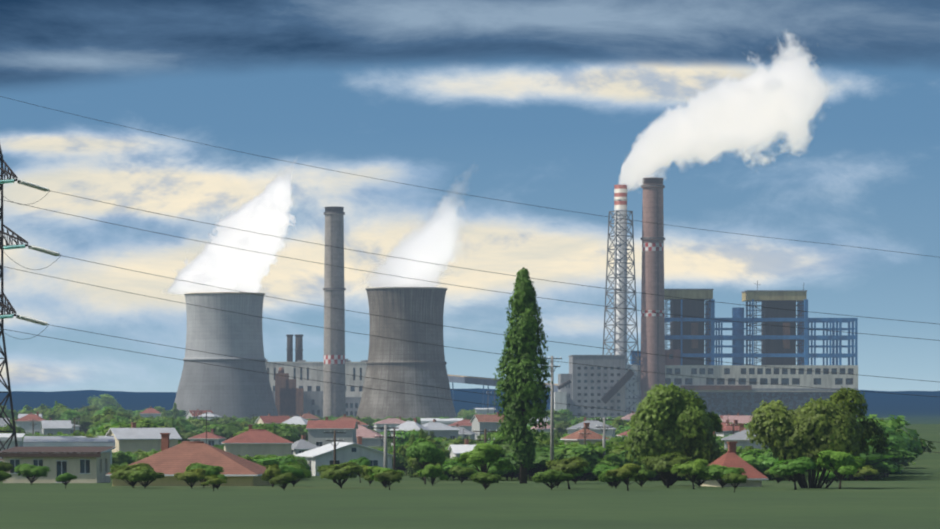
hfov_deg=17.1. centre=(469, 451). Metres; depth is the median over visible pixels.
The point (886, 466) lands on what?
tree
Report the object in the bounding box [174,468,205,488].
tree
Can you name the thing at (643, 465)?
shrub
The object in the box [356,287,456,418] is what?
cooling tower
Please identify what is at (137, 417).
tree
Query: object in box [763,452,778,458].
tree
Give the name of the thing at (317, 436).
house
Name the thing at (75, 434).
tree
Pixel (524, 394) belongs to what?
poplar tree
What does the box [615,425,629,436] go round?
tree
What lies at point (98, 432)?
tree
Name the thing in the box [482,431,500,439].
tree
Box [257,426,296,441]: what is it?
tree
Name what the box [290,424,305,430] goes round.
tree
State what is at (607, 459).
tree
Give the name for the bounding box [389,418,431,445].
house
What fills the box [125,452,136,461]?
tree
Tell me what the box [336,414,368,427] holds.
house
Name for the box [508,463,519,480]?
tree
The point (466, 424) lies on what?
red house
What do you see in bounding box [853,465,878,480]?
shrub
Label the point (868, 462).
tree
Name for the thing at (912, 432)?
tree
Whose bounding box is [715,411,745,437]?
red house
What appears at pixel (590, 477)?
tree
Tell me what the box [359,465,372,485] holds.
shrub
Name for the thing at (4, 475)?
shrub
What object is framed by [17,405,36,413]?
tree
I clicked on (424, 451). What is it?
tree
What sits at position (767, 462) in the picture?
tree
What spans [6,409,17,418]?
tree
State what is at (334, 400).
chimney
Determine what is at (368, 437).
salmon house
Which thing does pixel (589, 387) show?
grey plant block
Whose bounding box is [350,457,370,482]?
shrub
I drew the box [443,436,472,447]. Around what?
tree
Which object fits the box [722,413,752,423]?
house
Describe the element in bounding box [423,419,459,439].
house
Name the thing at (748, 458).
tree
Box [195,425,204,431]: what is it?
tree
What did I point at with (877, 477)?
tree
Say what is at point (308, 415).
house
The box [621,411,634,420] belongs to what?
house
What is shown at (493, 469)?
shrub
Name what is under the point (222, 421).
tree
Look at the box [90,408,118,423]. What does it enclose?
tree
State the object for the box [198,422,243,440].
tree
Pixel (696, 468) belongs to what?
tree
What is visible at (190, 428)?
tree
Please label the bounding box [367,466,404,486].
tree
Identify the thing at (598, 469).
shrub
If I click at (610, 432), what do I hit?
grey house
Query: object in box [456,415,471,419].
tree
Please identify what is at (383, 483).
shrub
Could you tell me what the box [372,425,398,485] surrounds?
utility pole
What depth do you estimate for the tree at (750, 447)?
356.48 m
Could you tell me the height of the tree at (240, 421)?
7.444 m
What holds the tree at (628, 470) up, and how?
on the ground
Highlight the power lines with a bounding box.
[0,96,939,452]
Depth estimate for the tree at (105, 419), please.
870.86 m
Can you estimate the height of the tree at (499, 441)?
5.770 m
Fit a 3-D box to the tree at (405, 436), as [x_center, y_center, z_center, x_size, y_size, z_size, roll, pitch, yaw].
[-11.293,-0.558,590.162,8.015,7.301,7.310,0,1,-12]
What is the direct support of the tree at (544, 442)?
on the ground
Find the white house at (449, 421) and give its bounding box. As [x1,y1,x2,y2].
[420,418,462,424]
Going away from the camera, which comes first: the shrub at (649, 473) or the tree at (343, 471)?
the tree at (343, 471)
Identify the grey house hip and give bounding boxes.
[454,424,475,439]
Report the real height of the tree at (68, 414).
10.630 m
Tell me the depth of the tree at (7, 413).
1323.11 m
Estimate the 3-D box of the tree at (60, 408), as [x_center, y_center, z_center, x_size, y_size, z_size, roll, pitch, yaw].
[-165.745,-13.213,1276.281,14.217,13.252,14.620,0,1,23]
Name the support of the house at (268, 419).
on the ground
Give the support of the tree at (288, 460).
on the ground
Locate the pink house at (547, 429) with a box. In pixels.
[530,423,554,431]
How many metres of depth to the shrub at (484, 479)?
224.29 m
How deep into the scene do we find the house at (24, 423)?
1025.35 m
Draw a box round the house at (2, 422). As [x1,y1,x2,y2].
[0,418,9,426]
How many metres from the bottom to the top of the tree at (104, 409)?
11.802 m
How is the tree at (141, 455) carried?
on the ground
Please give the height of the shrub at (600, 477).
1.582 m
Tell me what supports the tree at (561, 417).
on the ground
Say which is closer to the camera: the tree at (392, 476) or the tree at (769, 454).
the tree at (392, 476)
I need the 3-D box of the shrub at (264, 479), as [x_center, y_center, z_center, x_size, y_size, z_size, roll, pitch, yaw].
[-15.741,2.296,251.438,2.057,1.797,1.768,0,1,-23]
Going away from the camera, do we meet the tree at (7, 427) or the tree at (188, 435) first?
the tree at (7, 427)
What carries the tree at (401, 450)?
on the ground
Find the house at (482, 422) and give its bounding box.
[470,412,513,439]
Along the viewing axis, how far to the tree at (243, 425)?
842.39 m
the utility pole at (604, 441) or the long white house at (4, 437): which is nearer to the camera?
the utility pole at (604, 441)
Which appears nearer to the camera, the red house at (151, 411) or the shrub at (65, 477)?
the shrub at (65, 477)
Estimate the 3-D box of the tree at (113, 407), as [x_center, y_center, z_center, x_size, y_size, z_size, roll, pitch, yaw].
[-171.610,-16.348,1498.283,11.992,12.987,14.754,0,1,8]
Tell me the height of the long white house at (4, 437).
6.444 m
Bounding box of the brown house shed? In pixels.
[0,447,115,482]
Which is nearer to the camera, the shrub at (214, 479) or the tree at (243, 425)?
the shrub at (214, 479)
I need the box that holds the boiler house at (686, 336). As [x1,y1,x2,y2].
[626,281,857,416]
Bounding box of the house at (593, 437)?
[560,423,609,444]
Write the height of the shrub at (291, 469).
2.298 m
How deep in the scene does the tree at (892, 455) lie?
333.66 m
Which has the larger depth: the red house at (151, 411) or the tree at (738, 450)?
the red house at (151, 411)
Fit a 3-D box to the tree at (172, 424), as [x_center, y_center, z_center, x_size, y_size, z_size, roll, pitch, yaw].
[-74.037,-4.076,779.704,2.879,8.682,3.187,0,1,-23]
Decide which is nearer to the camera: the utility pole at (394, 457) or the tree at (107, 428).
the utility pole at (394, 457)
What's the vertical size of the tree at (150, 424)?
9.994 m
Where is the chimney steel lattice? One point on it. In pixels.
(620, 267)
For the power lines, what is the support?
attached to the pylon
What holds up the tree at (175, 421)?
on the ground
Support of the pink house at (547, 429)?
on the ground
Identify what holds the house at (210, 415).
on the ground
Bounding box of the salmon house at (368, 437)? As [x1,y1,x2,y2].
[336,416,383,445]
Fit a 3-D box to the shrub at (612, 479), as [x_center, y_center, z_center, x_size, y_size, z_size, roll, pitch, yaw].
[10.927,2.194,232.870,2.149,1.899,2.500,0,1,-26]
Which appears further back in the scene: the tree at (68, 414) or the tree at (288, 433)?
the tree at (68, 414)
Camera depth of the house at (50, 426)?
954.26 m
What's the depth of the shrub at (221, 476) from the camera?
225.06 m
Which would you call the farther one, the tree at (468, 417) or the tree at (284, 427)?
the tree at (468, 417)
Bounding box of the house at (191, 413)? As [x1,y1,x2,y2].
[185,409,212,418]
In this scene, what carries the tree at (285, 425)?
on the ground
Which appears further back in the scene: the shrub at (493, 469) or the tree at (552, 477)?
the shrub at (493, 469)
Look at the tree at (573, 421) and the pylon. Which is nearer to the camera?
the pylon
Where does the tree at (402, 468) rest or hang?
on the ground
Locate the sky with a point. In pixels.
(818, 121)
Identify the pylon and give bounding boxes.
[0,146,27,461]
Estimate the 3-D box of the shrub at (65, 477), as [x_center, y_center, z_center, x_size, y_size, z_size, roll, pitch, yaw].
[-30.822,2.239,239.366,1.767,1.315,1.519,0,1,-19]
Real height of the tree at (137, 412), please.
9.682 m
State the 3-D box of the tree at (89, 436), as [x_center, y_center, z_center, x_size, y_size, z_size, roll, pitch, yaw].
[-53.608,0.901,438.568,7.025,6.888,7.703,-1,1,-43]
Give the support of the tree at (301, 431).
on the ground
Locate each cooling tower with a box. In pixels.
[173,292,277,419]
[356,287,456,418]
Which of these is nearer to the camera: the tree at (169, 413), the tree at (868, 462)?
the tree at (868, 462)
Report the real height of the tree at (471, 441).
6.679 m
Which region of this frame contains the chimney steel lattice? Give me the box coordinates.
[602,185,640,415]
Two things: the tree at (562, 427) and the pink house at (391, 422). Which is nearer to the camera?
the tree at (562, 427)
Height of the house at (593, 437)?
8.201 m
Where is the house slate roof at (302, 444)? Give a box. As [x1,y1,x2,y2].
[292,435,318,454]
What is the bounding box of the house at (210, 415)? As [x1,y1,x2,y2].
[197,411,220,419]
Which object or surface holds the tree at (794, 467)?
on the ground
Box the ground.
[0,388,939,528]
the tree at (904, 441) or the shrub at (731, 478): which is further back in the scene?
the tree at (904, 441)
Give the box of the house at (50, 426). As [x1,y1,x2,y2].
[40,418,71,435]
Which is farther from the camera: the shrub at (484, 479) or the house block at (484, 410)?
the house block at (484, 410)
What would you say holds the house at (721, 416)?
on the ground
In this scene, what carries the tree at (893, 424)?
on the ground
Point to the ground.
(908, 497)
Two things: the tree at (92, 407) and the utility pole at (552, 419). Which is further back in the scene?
the tree at (92, 407)
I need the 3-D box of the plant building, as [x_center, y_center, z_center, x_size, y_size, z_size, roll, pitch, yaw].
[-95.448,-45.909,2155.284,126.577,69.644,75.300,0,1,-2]
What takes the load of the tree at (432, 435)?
on the ground
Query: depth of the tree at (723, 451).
332.43 m
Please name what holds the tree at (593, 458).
on the ground
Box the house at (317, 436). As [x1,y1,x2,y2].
[306,417,357,446]
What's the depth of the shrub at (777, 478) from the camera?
292.13 m
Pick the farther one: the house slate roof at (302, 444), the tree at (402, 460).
the house slate roof at (302, 444)
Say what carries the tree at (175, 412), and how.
on the ground
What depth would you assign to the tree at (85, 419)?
1122.15 m
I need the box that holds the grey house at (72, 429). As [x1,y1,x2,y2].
[63,419,79,433]
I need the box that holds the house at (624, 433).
[616,430,629,437]
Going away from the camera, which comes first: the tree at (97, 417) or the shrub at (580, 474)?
the shrub at (580, 474)
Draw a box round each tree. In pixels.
[0,408,11,417]
[1,424,11,432]
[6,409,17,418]
[9,429,26,434]
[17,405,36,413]
[33,404,51,413]
[42,403,79,419]
[60,410,82,422]
[71,430,83,435]
[72,434,112,460]
[73,413,94,433]
[77,405,99,411]
[87,394,122,409]
[88,408,113,425]
[88,422,119,433]
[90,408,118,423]
[90,417,108,428]
[91,421,127,435]
[94,423,138,435]
[100,406,126,416]
[101,404,117,410]
[111,412,132,419]
[112,452,132,463]
[117,407,127,413]
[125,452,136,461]
[126,453,138,463]
[129,415,144,423]
[133,410,142,416]
[135,451,148,461]
[136,418,154,427]
[142,419,168,426]
[146,406,164,411]
[157,423,181,439]
[160,410,172,416]
[160,418,185,423]
[169,418,175,427]
[170,409,186,417]
[172,403,178,417]
[175,417,191,425]
[176,422,185,432]
[179,423,197,432]
[179,432,198,440]
[187,418,205,423]
[193,419,209,427]
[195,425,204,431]
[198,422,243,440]
[205,424,225,437]
[216,418,230,423]
[222,421,240,426]
[230,419,245,422]
[233,429,247,436]
[239,421,248,428]
[241,454,262,465]
[253,456,296,465]
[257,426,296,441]
[268,424,296,433]
[274,423,294,431]
[277,457,294,465]
[278,428,300,442]
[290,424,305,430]
[294,428,307,438]
[363,416,375,423]
[377,448,402,466]
[389,430,419,451]
[389,452,404,468]
[395,444,408,457]
[395,452,408,470]
[403,433,417,477]
[404,439,442,446]
[405,436,450,457]
[406,438,445,483]
[407,456,441,470]
[418,428,425,438]
[430,432,436,438]
[440,459,454,480]
[441,440,458,445]
[441,460,467,480]
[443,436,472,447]
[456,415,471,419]
[457,409,466,416]
[458,436,479,444]
[461,410,473,414]
[467,459,517,473]
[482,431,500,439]
[489,436,549,479]
[492,267,552,483]
[500,449,559,471]
[502,468,537,479]
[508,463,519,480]
[530,438,558,475]
[533,432,558,444]
[535,444,587,480]
[546,409,568,421]
[554,421,572,433]
[554,442,580,480]
[556,445,601,480]
[557,444,634,480]
[558,408,575,421]
[571,419,578,425]
[586,444,595,479]
[605,436,622,444]
[607,417,628,436]
[608,443,624,455]
[612,450,642,467]
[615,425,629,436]
[623,382,722,485]
[708,446,727,464]
[736,446,746,454]
[738,449,768,456]
[740,450,768,472]
[744,446,762,450]
[745,386,888,487]
[753,449,770,479]
[755,455,777,480]
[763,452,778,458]
[842,439,915,479]
[853,439,882,479]
[857,414,881,421]
[857,417,922,461]
[857,424,925,479]
[858,460,905,479]
[862,472,887,479]
[883,429,935,476]
[884,415,920,474]
[896,459,914,466]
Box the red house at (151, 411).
[139,406,161,418]
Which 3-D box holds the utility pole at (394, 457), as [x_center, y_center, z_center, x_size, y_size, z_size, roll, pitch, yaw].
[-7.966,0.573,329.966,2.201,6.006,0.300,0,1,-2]
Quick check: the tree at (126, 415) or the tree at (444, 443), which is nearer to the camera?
the tree at (444, 443)
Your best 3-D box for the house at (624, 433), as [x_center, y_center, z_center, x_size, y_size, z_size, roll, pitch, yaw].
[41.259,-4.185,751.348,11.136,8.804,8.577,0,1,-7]
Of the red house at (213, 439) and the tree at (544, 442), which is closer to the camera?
the tree at (544, 442)
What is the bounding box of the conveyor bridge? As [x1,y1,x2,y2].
[448,374,557,407]
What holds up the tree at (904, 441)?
on the ground
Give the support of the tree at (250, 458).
on the ground
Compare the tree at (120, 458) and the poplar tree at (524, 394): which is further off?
the tree at (120, 458)
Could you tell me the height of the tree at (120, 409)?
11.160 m
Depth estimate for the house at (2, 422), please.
1120.21 m
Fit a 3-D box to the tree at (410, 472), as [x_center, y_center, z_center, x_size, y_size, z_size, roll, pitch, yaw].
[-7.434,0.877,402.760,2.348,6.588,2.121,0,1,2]
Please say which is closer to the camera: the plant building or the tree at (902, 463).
the tree at (902, 463)
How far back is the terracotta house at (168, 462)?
263.17 m
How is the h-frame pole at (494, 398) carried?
on the ground
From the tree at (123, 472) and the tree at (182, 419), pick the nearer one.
the tree at (123, 472)
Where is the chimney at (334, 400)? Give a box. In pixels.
[323,206,345,417]
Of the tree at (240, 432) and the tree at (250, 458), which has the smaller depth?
the tree at (250, 458)
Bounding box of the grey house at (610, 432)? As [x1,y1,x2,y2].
[567,417,616,437]
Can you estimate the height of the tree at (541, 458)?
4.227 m
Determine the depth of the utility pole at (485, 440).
275.12 m
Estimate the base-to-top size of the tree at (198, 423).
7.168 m
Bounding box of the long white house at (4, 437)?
[0,433,24,458]
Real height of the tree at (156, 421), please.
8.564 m
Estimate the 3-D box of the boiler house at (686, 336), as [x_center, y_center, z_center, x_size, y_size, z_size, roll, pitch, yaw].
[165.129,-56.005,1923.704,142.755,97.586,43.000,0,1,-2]
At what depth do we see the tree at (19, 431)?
725.52 m
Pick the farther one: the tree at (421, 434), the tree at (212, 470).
the tree at (421, 434)
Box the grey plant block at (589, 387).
[554,355,634,421]
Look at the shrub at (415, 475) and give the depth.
326.78 m
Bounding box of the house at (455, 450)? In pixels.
[448,428,475,458]
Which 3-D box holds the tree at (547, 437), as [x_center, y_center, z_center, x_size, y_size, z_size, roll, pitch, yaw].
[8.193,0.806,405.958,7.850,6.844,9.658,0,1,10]
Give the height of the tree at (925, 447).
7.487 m
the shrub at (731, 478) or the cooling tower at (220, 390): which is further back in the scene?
the cooling tower at (220, 390)
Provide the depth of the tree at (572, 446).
333.06 m
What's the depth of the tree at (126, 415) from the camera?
1014.65 m
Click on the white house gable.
(324, 454)
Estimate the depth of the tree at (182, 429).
832.53 m
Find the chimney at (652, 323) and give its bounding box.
[640,177,664,401]
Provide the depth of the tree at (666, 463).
239.88 m
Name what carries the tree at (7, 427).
on the ground
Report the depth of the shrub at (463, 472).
289.38 m
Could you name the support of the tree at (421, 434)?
on the ground
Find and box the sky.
[0,0,939,391]
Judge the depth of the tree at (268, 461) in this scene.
329.39 m
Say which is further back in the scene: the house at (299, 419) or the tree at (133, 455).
the house at (299, 419)
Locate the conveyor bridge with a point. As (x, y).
(483, 381)
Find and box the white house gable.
[295,436,392,475]
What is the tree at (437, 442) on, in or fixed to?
on the ground
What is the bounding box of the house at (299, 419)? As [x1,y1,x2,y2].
[280,414,307,424]
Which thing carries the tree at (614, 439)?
on the ground
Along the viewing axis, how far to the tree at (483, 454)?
244.68 m
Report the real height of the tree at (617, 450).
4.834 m
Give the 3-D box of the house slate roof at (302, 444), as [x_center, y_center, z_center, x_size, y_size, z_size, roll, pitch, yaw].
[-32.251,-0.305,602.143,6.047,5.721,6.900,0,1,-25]
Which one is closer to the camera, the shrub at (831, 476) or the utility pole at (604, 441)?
the shrub at (831, 476)
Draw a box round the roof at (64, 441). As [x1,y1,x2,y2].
[23,436,114,463]
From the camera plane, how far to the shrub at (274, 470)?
249.32 m
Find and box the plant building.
[265,334,367,417]
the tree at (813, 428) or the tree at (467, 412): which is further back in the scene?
the tree at (467, 412)
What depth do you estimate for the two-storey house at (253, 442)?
519.51 m
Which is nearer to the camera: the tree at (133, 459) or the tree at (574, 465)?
the tree at (574, 465)
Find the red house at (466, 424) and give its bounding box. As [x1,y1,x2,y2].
[448,418,471,430]
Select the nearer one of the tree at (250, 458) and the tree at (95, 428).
the tree at (250, 458)
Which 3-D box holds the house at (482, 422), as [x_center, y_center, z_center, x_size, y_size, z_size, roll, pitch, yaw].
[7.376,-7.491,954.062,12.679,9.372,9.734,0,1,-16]
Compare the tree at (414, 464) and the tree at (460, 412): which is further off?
the tree at (460, 412)
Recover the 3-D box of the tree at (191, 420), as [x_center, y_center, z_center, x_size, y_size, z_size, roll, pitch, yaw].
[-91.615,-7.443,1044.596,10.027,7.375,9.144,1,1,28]
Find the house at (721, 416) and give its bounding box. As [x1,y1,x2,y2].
[719,415,744,419]
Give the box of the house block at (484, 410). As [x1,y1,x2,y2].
[475,408,495,413]
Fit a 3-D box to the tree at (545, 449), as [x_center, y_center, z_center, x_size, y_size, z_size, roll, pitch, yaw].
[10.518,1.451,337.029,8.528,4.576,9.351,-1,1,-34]
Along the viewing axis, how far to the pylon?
427.30 m
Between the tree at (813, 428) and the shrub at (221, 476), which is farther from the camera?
the tree at (813, 428)
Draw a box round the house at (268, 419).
[255,414,289,423]
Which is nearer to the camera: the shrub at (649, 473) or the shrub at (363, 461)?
the shrub at (649, 473)
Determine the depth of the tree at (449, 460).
332.97 m
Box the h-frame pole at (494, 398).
[486,390,494,413]
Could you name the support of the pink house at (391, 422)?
on the ground
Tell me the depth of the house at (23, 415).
1389.24 m
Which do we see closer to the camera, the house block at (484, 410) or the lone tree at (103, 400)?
the house block at (484, 410)
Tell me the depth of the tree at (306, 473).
254.55 m
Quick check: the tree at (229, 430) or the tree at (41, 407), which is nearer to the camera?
the tree at (229, 430)
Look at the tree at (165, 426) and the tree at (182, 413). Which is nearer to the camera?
the tree at (165, 426)
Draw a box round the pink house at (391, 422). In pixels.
[373,416,405,431]
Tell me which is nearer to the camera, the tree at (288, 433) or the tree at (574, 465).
the tree at (574, 465)
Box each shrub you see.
[0,461,13,472]
[0,470,12,481]
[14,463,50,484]
[55,473,76,487]
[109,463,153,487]
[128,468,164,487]
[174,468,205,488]
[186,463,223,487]
[200,475,226,490]
[207,474,227,489]
[262,464,280,486]
[262,473,281,486]
[269,472,296,489]
[279,465,302,483]
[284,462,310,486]
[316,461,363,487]
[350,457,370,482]
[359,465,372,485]
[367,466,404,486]
[370,468,400,487]
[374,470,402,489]
[412,471,423,480]
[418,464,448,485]
[449,465,475,483]
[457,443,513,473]
[470,472,501,489]
[474,464,506,475]
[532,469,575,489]
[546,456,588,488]
[571,467,591,483]
[593,464,616,485]
[597,474,621,487]
[600,469,627,488]
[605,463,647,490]
[629,469,655,486]
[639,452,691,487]
[641,464,660,481]
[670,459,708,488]
[677,473,714,486]
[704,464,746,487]
[722,473,747,491]
[764,467,792,482]
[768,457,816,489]
[771,474,784,482]
[815,471,834,484]
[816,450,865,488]
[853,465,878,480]
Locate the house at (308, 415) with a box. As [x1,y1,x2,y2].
[302,412,319,419]
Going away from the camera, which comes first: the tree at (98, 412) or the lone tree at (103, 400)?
the tree at (98, 412)
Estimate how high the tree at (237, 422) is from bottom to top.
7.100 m
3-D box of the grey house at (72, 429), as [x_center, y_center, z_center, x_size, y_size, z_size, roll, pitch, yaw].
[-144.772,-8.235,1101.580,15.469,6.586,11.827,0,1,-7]
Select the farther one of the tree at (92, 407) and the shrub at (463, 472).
the tree at (92, 407)
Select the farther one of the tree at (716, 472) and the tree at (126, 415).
the tree at (126, 415)
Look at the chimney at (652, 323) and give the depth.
1896.82 m
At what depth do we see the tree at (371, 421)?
1338.20 m
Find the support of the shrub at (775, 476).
on the ground
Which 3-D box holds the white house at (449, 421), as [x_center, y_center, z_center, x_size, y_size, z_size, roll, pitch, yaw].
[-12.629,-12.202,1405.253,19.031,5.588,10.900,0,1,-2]
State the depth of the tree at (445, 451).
426.40 m
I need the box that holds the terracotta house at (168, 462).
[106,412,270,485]
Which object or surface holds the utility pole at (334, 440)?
on the ground
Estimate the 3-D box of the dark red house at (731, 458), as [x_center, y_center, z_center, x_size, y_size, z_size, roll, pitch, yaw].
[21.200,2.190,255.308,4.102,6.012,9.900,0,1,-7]
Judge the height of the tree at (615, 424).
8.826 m
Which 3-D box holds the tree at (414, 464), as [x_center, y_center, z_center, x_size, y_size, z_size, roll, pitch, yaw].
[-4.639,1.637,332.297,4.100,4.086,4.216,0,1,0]
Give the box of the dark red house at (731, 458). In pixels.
[700,442,767,486]
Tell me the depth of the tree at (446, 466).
331.36 m
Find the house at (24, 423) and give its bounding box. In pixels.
[15,408,44,434]
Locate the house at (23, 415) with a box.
[18,412,42,418]
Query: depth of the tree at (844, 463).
228.35 m
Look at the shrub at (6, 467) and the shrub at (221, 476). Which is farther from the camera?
the shrub at (6, 467)
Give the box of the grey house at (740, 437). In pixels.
[721,423,768,449]
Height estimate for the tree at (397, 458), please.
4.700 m
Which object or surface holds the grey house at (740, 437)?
on the ground
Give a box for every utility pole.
[323,430,345,482]
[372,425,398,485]
[387,429,403,469]
[473,429,497,470]
[543,356,561,459]
[577,426,592,443]
[596,418,611,457]
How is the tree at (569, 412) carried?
on the ground
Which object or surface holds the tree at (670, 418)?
on the ground
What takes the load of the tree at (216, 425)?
on the ground
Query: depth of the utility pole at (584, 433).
430.63 m
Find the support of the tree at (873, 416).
on the ground
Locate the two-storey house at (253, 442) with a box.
[221,414,293,456]
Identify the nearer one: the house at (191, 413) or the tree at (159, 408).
the house at (191, 413)
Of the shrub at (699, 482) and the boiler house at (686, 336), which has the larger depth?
the boiler house at (686, 336)
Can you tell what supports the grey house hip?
on the ground
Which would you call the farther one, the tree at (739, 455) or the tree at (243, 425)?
the tree at (243, 425)
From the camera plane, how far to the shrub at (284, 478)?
220.09 m
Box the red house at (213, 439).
[188,422,226,445]
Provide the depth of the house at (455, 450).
502.13 m
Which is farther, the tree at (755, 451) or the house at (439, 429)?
the house at (439, 429)
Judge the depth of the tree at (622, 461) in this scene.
329.86 m
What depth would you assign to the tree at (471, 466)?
332.02 m
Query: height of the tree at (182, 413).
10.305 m
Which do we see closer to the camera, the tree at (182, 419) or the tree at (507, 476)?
the tree at (507, 476)

